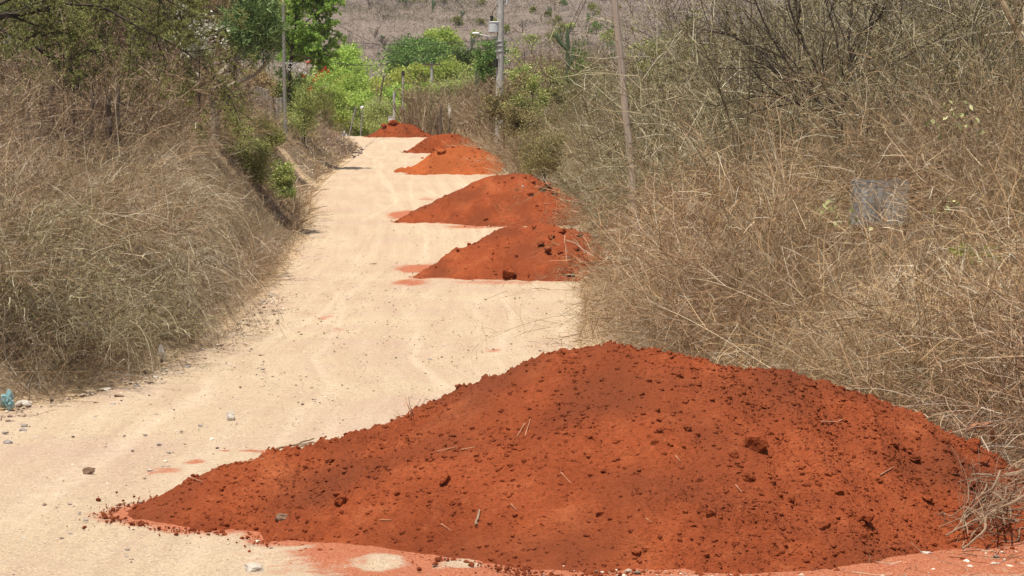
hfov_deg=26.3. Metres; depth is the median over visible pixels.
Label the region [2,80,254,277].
dry bush
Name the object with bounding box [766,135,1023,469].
dry bush
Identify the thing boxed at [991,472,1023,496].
cut branch
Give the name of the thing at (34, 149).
dry bush
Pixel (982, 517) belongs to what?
cut branch
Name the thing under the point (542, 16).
hill tree
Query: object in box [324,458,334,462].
earth clod
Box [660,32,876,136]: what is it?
dry shrub
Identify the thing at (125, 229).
grass clump
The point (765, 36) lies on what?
dry shrub
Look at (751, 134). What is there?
dry bush
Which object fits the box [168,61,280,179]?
dry bush
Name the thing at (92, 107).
fence post
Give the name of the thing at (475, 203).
earth pile
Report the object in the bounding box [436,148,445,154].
earth clod
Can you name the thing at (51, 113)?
fence post
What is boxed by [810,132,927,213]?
dry bush
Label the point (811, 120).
dry bush
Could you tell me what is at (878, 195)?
sign
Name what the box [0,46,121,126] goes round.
dead shrub
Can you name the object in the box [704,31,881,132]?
dry shrub
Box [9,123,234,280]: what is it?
dry bush
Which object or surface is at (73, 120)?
fence post
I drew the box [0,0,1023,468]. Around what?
ground
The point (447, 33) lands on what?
leafy tree
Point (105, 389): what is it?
stone
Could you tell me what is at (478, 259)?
earth pile
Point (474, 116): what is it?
scrub bush
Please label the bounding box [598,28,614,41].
hill bush
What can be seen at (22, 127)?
dry bush
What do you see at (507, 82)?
bare shrub
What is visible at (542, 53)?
bare shrub
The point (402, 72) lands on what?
marker post
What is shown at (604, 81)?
dry shrub
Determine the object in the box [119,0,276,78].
acacia
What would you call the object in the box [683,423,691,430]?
earth clod
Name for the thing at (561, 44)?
cactus
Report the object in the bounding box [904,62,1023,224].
dry bush
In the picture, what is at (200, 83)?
dead shrub
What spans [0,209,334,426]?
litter
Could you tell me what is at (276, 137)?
green bush
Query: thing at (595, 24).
hill bush
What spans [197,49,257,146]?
climbing vine
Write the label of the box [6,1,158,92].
dead shrub
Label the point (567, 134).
dry shrub
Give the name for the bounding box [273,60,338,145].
bush
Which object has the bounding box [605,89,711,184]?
dry shrub
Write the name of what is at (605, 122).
dry bush
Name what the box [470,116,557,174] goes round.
dry bush
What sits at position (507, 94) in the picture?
dry shrub
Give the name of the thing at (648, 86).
dry shrub
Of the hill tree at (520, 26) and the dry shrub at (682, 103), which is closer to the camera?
the dry shrub at (682, 103)
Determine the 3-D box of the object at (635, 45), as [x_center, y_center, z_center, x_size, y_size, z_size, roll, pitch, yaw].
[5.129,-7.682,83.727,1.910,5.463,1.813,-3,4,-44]
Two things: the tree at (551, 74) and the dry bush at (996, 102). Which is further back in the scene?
the tree at (551, 74)
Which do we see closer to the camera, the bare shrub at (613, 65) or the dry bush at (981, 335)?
the dry bush at (981, 335)
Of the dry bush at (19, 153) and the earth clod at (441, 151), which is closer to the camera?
the dry bush at (19, 153)
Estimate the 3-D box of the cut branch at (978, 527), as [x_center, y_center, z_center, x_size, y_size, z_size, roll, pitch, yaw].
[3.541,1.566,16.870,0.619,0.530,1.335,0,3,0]
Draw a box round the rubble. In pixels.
[318,131,363,158]
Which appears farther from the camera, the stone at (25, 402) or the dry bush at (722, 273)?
the dry bush at (722, 273)
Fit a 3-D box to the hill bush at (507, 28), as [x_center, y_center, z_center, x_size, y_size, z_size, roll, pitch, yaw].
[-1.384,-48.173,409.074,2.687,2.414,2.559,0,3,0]
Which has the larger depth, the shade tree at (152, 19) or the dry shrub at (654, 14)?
the shade tree at (152, 19)
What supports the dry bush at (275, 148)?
on the ground at (366, 34)
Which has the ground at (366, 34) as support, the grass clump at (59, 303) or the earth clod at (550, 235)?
the grass clump at (59, 303)
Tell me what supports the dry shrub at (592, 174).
on the ground at (366, 34)
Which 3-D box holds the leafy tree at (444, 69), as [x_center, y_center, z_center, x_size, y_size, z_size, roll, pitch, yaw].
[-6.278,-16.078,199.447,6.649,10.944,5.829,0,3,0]
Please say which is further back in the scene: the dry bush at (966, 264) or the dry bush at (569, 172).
the dry bush at (569, 172)
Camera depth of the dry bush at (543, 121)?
103.72 m
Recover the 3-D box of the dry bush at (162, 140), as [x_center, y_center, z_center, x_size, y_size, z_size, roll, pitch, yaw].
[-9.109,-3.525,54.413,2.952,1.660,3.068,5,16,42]
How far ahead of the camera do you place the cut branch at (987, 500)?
16.73 m
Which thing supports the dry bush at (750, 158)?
on the ground at (366, 34)
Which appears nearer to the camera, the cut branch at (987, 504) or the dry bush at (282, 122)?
the cut branch at (987, 504)
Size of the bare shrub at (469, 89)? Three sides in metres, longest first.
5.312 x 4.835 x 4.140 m
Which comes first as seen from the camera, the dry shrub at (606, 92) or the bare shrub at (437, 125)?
the dry shrub at (606, 92)
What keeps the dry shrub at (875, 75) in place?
on the ground at (366, 34)
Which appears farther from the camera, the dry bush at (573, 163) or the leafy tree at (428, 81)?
the leafy tree at (428, 81)
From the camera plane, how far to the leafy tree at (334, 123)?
157.07 m
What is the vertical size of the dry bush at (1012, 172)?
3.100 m
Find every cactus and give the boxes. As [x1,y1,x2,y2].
[431,0,435,11]
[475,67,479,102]
[554,26,574,120]
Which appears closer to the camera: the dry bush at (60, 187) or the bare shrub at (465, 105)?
the dry bush at (60, 187)
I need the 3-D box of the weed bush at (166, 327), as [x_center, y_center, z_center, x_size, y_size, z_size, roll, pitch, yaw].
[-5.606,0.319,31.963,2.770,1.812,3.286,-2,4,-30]
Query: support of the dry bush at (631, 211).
on the ground at (366, 34)
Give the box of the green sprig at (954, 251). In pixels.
[949,242,999,280]
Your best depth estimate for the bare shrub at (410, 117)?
165.61 m
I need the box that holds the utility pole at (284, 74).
[281,0,286,140]
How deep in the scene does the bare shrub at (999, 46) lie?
49.48 m
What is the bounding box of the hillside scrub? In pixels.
[207,0,984,132]
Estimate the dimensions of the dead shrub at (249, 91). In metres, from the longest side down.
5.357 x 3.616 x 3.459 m
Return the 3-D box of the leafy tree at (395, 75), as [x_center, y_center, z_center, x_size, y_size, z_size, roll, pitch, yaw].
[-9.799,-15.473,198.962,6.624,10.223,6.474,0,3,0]
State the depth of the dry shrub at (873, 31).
51.24 m
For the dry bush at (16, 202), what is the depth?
29.66 m
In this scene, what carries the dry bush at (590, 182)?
on the ground at (366, 34)
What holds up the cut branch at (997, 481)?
on the earth pile at (615, 404)
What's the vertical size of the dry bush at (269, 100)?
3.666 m
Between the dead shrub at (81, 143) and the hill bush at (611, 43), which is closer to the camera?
the dead shrub at (81, 143)
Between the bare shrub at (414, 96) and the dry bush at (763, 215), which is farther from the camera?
the bare shrub at (414, 96)
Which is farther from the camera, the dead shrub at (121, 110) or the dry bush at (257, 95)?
the dry bush at (257, 95)
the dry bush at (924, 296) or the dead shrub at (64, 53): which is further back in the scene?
the dead shrub at (64, 53)
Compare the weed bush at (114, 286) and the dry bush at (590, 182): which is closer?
the weed bush at (114, 286)
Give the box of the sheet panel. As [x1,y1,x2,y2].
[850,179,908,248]
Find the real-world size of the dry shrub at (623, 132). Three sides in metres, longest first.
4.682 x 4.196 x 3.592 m
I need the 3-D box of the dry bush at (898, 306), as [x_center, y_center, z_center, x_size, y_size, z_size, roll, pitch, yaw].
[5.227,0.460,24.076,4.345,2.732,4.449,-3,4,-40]
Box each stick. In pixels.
[276,438,314,448]
[474,509,479,525]
[820,419,842,422]
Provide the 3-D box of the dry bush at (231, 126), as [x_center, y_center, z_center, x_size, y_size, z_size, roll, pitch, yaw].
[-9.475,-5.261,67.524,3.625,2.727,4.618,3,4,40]
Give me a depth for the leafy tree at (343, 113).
177.06 m
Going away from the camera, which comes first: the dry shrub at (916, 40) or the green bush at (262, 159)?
the dry shrub at (916, 40)
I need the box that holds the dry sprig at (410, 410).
[394,396,425,421]
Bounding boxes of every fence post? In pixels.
[24,78,31,153]
[48,86,54,164]
[69,104,74,169]
[87,93,94,169]
[106,95,111,166]
[114,88,120,168]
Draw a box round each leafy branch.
[815,198,965,288]
[925,88,1023,221]
[932,198,1023,269]
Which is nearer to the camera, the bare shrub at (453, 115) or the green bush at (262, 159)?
the green bush at (262, 159)
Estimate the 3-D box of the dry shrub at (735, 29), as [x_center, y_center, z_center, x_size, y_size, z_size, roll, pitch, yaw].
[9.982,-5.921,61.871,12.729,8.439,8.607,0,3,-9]
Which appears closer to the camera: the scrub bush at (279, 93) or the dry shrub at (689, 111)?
the dry shrub at (689, 111)
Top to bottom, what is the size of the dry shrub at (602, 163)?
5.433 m
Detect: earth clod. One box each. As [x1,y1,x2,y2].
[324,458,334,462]
[333,491,340,496]
[334,495,348,505]
[388,119,397,124]
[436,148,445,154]
[439,474,450,484]
[502,266,516,277]
[537,240,543,245]
[544,246,551,251]
[548,233,554,239]
[557,229,566,232]
[561,267,573,275]
[595,510,603,516]
[631,548,640,555]
[650,439,658,444]
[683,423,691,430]
[705,506,715,516]
[729,449,738,458]
[745,432,768,452]
[745,474,755,481]
[775,433,783,440]
[788,495,794,502]
[798,464,805,469]
[814,519,830,529]
[835,489,843,493]
[856,512,874,521]
[876,477,882,482]
[892,441,898,446]
[907,453,920,461]
[922,495,932,500]
[939,437,951,442]
[947,466,958,473]
[964,438,980,452]
[965,480,975,488]
[978,456,989,464]
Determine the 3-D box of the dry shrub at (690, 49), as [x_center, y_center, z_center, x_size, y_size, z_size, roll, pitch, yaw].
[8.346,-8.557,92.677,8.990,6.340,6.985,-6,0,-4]
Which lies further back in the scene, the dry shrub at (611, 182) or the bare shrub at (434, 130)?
the bare shrub at (434, 130)
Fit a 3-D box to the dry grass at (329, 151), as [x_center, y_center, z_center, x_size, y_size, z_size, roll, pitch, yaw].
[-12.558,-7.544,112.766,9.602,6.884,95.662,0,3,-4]
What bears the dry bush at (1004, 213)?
on the ground at (366, 34)
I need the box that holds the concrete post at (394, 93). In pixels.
[393,91,395,115]
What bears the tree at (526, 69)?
on the ground at (366, 34)
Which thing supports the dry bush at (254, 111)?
on the ground at (366, 34)
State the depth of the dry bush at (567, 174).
80.32 m
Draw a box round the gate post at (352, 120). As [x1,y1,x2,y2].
[348,106,355,135]
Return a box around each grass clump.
[0,149,143,312]
[0,170,149,337]
[0,228,155,383]
[2,143,79,212]
[6,198,146,309]
[14,240,191,380]
[39,181,202,291]
[59,182,208,275]
[60,205,158,319]
[62,183,168,271]
[65,197,204,369]
[68,146,267,302]
[73,126,245,227]
[79,112,227,185]
[79,152,252,277]
[86,131,208,184]
[93,158,237,230]
[96,133,225,229]
[109,168,240,272]
[110,226,253,347]
[113,206,292,346]
[117,167,261,263]
[117,238,253,352]
[143,211,246,303]
[186,146,232,185]
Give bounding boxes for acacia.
[0,0,168,70]
[0,0,261,144]
[11,0,258,89]
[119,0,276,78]
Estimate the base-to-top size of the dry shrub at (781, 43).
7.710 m
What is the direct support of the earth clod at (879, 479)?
on the earth pile at (615, 404)
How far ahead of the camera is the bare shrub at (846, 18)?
54.96 m
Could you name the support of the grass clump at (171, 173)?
on the ground at (366, 34)
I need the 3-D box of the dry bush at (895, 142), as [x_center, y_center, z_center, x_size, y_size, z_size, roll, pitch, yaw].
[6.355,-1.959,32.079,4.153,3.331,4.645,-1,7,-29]
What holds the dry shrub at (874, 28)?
on the ground at (366, 34)
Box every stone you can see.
[3,440,12,443]
[14,400,31,406]
[82,467,94,474]
[100,387,113,391]
[226,411,234,420]
[244,562,263,571]
[275,513,287,521]
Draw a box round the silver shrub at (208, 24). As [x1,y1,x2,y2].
[162,3,229,149]
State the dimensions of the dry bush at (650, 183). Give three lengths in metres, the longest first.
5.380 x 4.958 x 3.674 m
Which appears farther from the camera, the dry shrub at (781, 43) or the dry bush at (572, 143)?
the dry bush at (572, 143)
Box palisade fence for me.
[235,86,299,127]
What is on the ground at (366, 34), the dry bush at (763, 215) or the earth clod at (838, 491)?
the dry bush at (763, 215)
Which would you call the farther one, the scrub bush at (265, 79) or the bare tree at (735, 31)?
the scrub bush at (265, 79)
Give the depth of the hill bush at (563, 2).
497.58 m
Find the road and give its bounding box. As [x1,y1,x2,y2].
[0,136,1023,575]
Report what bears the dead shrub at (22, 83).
on the ground at (366, 34)
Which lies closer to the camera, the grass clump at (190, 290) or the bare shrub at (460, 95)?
the grass clump at (190, 290)
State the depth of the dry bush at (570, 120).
92.46 m
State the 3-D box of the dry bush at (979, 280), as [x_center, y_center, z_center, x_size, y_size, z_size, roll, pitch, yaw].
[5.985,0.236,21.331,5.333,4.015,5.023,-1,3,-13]
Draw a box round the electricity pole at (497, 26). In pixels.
[472,0,507,145]
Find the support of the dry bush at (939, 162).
on the ground at (366, 34)
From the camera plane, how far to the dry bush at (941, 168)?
30.24 m
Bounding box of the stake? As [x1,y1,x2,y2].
[360,106,363,135]
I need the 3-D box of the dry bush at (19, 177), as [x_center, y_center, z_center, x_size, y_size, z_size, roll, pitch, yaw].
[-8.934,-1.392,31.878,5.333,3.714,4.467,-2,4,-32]
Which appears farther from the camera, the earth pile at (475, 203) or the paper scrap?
the earth pile at (475, 203)
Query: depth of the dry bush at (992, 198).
27.34 m
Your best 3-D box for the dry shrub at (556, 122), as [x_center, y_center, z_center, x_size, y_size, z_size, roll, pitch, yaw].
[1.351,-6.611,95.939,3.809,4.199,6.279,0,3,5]
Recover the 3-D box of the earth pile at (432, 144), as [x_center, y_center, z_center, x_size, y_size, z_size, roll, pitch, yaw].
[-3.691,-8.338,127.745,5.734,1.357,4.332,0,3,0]
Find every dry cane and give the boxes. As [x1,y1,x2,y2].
[717,344,795,369]
[787,330,826,368]
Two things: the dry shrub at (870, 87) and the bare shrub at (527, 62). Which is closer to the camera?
the dry shrub at (870, 87)
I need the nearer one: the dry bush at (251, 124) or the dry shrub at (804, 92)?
the dry shrub at (804, 92)
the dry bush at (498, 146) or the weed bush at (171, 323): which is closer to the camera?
the weed bush at (171, 323)
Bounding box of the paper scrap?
[157,345,165,357]
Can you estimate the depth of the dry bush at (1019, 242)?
24.16 m
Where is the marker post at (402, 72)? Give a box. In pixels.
[401,71,404,122]
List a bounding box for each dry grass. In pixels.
[0,81,322,412]
[189,101,359,234]
[450,112,612,245]
[564,93,1023,468]
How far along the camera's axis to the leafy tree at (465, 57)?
202.98 m
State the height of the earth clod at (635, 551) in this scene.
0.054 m
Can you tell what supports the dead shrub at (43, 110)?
on the ground at (366, 34)
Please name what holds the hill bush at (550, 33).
on the ground at (366, 34)
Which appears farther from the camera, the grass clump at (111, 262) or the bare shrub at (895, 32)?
the bare shrub at (895, 32)
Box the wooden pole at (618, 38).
[611,0,641,264]
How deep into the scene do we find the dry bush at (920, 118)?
33.56 m
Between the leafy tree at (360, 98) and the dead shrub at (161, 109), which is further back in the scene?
the leafy tree at (360, 98)
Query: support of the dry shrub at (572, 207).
on the ground at (366, 34)
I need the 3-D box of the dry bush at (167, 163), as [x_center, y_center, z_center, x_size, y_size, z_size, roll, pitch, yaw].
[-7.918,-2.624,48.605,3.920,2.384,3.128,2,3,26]
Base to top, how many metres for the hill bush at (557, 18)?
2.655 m
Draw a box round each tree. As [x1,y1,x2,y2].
[0,1,97,68]
[66,0,149,61]
[110,0,211,58]
[186,0,289,88]
[191,0,292,148]
[260,0,347,130]
[273,0,309,93]
[301,69,370,108]
[309,83,352,127]
[312,41,391,88]
[312,92,338,126]
[322,110,338,129]
[329,104,361,135]
[330,73,387,92]
[342,87,392,135]
[346,29,353,42]
[351,95,405,132]
[370,62,434,106]
[376,34,390,48]
[377,4,392,20]
[377,33,469,85]
[377,81,416,121]
[395,79,437,124]
[407,53,472,84]
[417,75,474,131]
[422,26,465,53]
[438,43,484,72]
[451,56,504,83]
[470,36,510,146]
[500,32,543,155]
[512,20,526,32]
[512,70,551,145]
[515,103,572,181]
[521,45,533,63]
[534,49,567,125]
[537,12,545,23]
[549,26,571,38]
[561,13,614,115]
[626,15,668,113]
[632,0,791,181]
[648,10,707,95]
[666,0,865,141]
[689,0,1022,197]
[851,0,982,96]
[874,0,999,49]
[916,0,1023,63]
[998,0,1023,47]
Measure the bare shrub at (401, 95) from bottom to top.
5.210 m
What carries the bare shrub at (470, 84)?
on the ground at (366, 34)
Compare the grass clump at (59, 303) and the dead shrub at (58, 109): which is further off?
the dead shrub at (58, 109)
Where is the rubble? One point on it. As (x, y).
(355, 152)
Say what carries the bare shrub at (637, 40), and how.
on the ground at (366, 34)
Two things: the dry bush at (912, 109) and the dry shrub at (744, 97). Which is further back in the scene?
the dry shrub at (744, 97)
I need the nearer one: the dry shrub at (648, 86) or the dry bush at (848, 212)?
the dry bush at (848, 212)
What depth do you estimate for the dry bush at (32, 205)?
28.70 m
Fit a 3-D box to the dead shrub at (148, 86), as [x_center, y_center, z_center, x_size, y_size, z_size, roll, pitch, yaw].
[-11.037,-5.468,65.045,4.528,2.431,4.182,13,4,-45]
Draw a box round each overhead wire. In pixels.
[284,51,386,65]
[338,25,402,55]
[340,39,496,44]
[437,44,496,55]
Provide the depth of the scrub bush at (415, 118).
167.15 m
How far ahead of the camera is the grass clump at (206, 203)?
44.86 m
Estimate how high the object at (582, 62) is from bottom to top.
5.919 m
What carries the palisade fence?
on the ground at (366, 34)
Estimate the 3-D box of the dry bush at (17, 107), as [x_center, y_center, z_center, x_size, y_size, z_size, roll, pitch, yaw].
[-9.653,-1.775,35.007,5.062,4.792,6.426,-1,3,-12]
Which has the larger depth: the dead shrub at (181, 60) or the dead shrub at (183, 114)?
the dead shrub at (181, 60)
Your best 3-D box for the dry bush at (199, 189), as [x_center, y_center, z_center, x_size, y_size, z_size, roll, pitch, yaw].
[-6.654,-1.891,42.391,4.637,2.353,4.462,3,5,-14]
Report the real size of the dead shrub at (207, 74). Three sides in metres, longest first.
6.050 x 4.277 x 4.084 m
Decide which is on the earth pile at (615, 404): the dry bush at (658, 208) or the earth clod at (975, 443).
the earth clod at (975, 443)
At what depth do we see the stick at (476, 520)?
16.09 m
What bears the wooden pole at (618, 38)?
on the ground at (366, 34)
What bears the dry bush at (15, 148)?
on the ground at (366, 34)
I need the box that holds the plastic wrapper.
[0,389,14,410]
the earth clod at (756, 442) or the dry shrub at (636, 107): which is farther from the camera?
the dry shrub at (636, 107)
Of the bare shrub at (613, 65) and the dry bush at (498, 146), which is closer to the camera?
the dry bush at (498, 146)
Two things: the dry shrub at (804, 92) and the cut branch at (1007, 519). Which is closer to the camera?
the cut branch at (1007, 519)
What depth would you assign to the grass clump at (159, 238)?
36.01 m
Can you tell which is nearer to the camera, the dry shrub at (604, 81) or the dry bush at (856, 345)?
the dry bush at (856, 345)
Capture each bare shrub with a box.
[368,70,443,128]
[392,98,428,126]
[395,73,453,134]
[407,77,459,134]
[410,77,461,133]
[410,93,446,133]
[424,91,466,133]
[438,82,475,135]
[438,88,469,132]
[439,78,482,133]
[442,94,475,136]
[451,82,495,134]
[452,85,504,145]
[453,72,493,136]
[453,73,492,123]
[456,73,534,137]
[460,69,486,102]
[470,82,529,136]
[475,55,557,122]
[480,80,558,126]
[483,53,543,95]
[488,32,578,113]
[503,38,576,108]
[508,46,557,74]
[520,45,564,71]
[521,57,603,113]
[523,41,575,70]
[544,42,613,67]
[551,35,650,109]
[564,31,639,77]
[581,62,619,118]
[584,48,637,74]
[591,25,647,88]
[594,15,680,76]
[598,38,652,93]
[638,16,761,60]
[639,3,705,80]
[643,0,742,62]
[661,1,746,78]
[705,5,750,57]
[774,0,952,82]
[809,0,1009,98]
[852,2,997,91]
[862,0,1022,106]
[913,0,1023,100]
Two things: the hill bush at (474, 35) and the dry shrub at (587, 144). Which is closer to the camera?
the dry shrub at (587, 144)
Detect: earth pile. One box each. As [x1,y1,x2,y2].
[79,340,1023,575]
[362,122,433,137]
[391,173,592,227]
[394,145,505,174]
[400,133,484,152]
[409,223,620,281]
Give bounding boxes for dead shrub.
[0,7,190,104]
[0,19,125,164]
[0,25,48,141]
[0,31,199,136]
[0,35,140,92]
[0,41,44,96]
[0,44,99,124]
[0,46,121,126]
[0,48,33,93]
[1,89,102,140]
[1,93,167,171]
[2,46,185,165]
[2,52,61,96]
[3,13,144,100]
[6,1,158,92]
[11,5,234,157]
[15,60,190,148]
[17,17,134,72]
[23,76,182,157]
[39,49,133,90]
[72,74,204,147]
[104,38,231,102]
[108,68,203,129]
[120,26,226,98]
[141,37,267,120]
[148,51,278,125]
[151,49,277,111]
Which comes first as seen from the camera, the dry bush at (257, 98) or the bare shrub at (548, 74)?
the dry bush at (257, 98)
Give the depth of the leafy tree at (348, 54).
193.62 m
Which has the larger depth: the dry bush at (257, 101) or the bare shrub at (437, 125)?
the bare shrub at (437, 125)
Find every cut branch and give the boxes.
[936,455,1013,487]
[937,466,1014,520]
[937,494,1007,547]
[939,466,1023,529]
[939,498,1023,527]
[940,443,1023,482]
[945,483,1023,540]
[947,445,979,502]
[953,449,1020,525]
[956,479,1016,542]
[957,477,1023,525]
[959,459,1023,521]
[961,480,1023,549]
[961,527,1023,547]
[964,473,985,533]
[966,420,1006,447]
[967,484,1022,537]
[969,465,1017,537]
[971,446,1016,480]
[972,478,1023,522]
[973,463,1022,492]
[977,491,1023,508]
[979,471,1023,524]
[985,476,1023,523]
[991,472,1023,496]
[991,494,1021,524]
[993,503,1021,522]
[1004,462,1023,482]
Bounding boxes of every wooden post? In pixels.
[438,104,441,134]
[448,118,450,133]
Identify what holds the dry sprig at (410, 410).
on the earth pile at (615, 404)
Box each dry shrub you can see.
[461,70,556,148]
[479,74,597,125]
[502,92,578,153]
[507,0,1010,271]
[512,111,671,255]
[521,0,939,114]
[529,18,654,231]
[534,130,710,254]
[535,101,603,164]
[536,115,669,223]
[539,0,951,119]
[539,15,677,135]
[540,73,709,207]
[542,56,617,121]
[543,79,772,207]
[547,92,689,226]
[551,131,670,251]
[553,84,648,148]
[553,104,715,245]
[557,112,641,172]
[563,4,800,198]
[564,66,738,240]
[566,72,645,122]
[571,107,739,238]
[572,134,622,249]
[573,144,662,221]
[574,59,738,191]
[575,98,799,235]
[578,117,669,167]
[582,0,955,210]
[583,7,829,160]
[584,86,729,236]
[584,112,662,152]
[586,72,666,148]
[586,84,762,232]
[590,32,727,168]
[590,43,703,94]
[590,55,775,196]
[595,0,802,181]
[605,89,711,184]
[606,7,760,103]
[610,60,722,125]
[616,3,763,95]
[617,43,796,192]
[627,24,763,109]
[631,73,854,220]
[634,35,850,144]
[634,113,701,183]
[637,0,926,130]
[639,67,730,138]
[643,127,754,185]
[644,13,857,136]
[647,23,772,101]
[648,0,959,123]
[654,0,909,134]
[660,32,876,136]
[660,66,745,156]
[662,0,896,160]
[680,0,956,34]
[681,0,1020,175]
[681,1,826,116]
[683,0,1022,177]
[692,40,795,162]
[693,0,1022,147]
[703,30,937,168]
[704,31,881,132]
[713,0,894,93]
[732,42,872,144]
[736,0,1023,178]
[750,3,970,149]
[761,10,1023,147]
[766,36,981,138]
[775,5,1023,121]
[776,0,1020,106]
[783,4,971,106]
[816,0,1023,136]
[832,0,1021,124]
[859,18,1023,164]
[870,0,1023,124]
[912,0,1023,125]
[957,6,1023,139]
[970,60,1023,139]
[978,0,1023,116]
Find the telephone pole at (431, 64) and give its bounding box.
[422,62,440,82]
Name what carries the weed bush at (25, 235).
on the ground at (366, 34)
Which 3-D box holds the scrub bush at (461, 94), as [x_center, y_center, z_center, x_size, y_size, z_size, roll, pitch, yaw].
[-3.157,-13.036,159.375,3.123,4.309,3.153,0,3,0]
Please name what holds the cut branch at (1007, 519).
on the road
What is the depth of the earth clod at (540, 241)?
55.74 m
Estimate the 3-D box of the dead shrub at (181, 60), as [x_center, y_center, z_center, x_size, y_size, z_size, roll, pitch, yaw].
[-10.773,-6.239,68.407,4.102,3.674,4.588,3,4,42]
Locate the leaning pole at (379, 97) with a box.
[374,75,384,132]
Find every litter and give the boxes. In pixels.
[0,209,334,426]
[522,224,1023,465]
[809,538,1023,575]
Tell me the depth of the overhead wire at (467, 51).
130.28 m
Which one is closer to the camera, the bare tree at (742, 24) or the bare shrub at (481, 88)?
the bare tree at (742, 24)
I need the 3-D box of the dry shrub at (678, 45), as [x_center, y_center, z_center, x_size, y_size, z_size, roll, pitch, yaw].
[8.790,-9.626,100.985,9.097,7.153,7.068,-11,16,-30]
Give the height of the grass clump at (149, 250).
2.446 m
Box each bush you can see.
[0,1,244,306]
[0,54,97,180]
[0,56,162,238]
[0,60,47,190]
[0,84,76,146]
[0,89,103,188]
[0,97,126,300]
[0,100,59,167]
[0,100,78,183]
[0,100,135,256]
[0,126,42,177]
[0,127,104,184]
[0,129,155,311]
[0,133,110,254]
[0,140,72,244]
[0,143,160,273]
[0,149,130,262]
[0,154,56,218]
[0,157,158,341]
[0,160,44,263]
[0,162,165,294]
[0,171,145,359]
[0,187,38,270]
[0,237,119,392]
[1,64,104,194]
[1,108,68,173]
[1,211,156,330]
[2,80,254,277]
[3,98,169,272]
[8,241,217,377]
[9,38,240,179]
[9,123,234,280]
[10,172,153,273]
[22,242,266,365]
[23,156,194,265]
[34,229,177,356]
[41,132,201,275]
[44,92,201,164]
[72,129,280,252]
[74,115,220,170]
[77,127,253,242]
[81,128,239,188]
[86,74,222,164]
[98,256,249,368]
[100,34,257,172]
[102,114,217,181]
[102,210,252,323]
[121,96,229,181]
[121,165,233,226]
[125,112,202,160]
[141,66,173,120]
[167,85,276,149]
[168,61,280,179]
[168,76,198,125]
[172,84,272,148]
[176,68,308,134]
[195,91,273,153]
[196,58,263,122]
[200,58,292,156]
[204,49,292,127]
[221,94,272,142]
[222,119,265,160]
[223,84,267,128]
[224,74,279,128]
[227,74,277,114]
[233,136,284,190]
[237,62,278,96]
[244,66,297,143]
[246,113,288,156]
[255,101,297,151]
[257,110,306,164]
[265,159,297,202]
[266,74,301,113]
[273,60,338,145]
[293,81,324,131]
[306,105,360,143]
[309,124,334,142]
[314,86,332,124]
[400,109,432,131]
[444,112,512,153]
[449,15,463,27]
[450,80,472,116]
[450,119,519,151]
[458,131,513,162]
[459,119,526,151]
[462,118,543,171]
[463,163,843,355]
[469,29,482,37]
[469,125,519,150]
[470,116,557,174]
[471,90,494,130]
[476,18,485,25]
[479,120,529,161]
[480,80,519,159]
[485,140,537,176]
[487,137,894,365]
[489,109,565,173]
[489,115,561,165]
[495,64,947,336]
[498,72,545,169]
[504,24,510,34]
[507,46,521,55]
[507,104,557,149]
[510,107,576,156]
[511,101,586,166]
[512,118,593,172]
[513,103,575,150]
[524,34,541,43]
[529,6,537,12]
[529,78,795,310]
[529,137,601,195]
[532,110,592,139]
[532,143,742,298]
[535,75,621,154]
[536,148,602,186]
[537,145,588,192]
[540,163,623,245]
[541,116,597,171]
[542,10,551,17]
[543,156,622,228]
[544,14,561,25]
[544,32,563,45]
[545,167,599,227]
[546,72,586,132]
[546,183,742,312]
[550,136,603,188]
[551,22,566,33]
[551,122,618,184]
[551,143,617,184]
[551,144,678,248]
[551,193,742,330]
[552,122,609,182]
[556,176,631,246]
[558,180,622,235]
[559,0,567,5]
[559,188,805,333]
[562,139,614,222]
[564,22,575,29]
[564,103,636,149]
[566,99,654,166]
[581,104,826,274]
[585,92,792,266]
[585,170,915,363]
[586,140,698,254]
[587,2,601,16]
[587,21,604,33]
[592,125,705,260]
[597,252,748,341]
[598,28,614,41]
[599,33,623,45]
[601,156,731,252]
[603,64,923,274]
[604,40,615,49]
[609,200,713,277]
[612,93,848,244]
[613,189,879,362]
[623,25,903,204]
[625,107,766,238]
[636,173,754,286]
[648,101,792,225]
[649,107,1023,406]
[650,62,873,205]
[668,55,869,201]
[671,56,927,265]
[676,80,857,216]
[680,166,892,324]
[682,169,831,277]
[685,177,980,397]
[693,90,862,197]
[693,138,1023,438]
[701,28,924,211]
[706,0,1023,262]
[706,111,872,189]
[711,144,847,255]
[715,109,935,249]
[718,82,893,204]
[719,32,939,216]
[723,237,1023,417]
[729,45,916,153]
[731,41,890,152]
[751,0,1015,230]
[759,46,986,191]
[765,207,1023,416]
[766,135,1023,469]
[775,37,1020,216]
[780,100,940,186]
[786,41,1023,238]
[806,52,972,188]
[807,151,938,242]
[808,127,1023,289]
[809,36,1023,187]
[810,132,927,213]
[812,223,1023,465]
[817,48,1023,293]
[818,228,1023,380]
[819,71,949,163]
[823,125,1023,393]
[825,33,1023,192]
[828,0,1023,243]
[834,79,963,192]
[844,193,1023,451]
[848,43,1019,173]
[849,191,1023,447]
[851,130,1023,314]
[864,6,1023,223]
[867,62,1022,182]
[868,105,1023,224]
[869,110,1023,278]
[881,211,1023,318]
[883,137,1023,431]
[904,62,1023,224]
[905,102,1023,209]
[909,120,1019,195]
[910,86,1023,256]
[916,47,1023,183]
[917,121,1020,201]
[927,134,1023,273]
[933,151,1023,258]
[949,76,1019,148]
[982,139,1023,208]
[983,145,1023,248]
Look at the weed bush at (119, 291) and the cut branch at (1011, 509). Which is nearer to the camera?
the cut branch at (1011, 509)

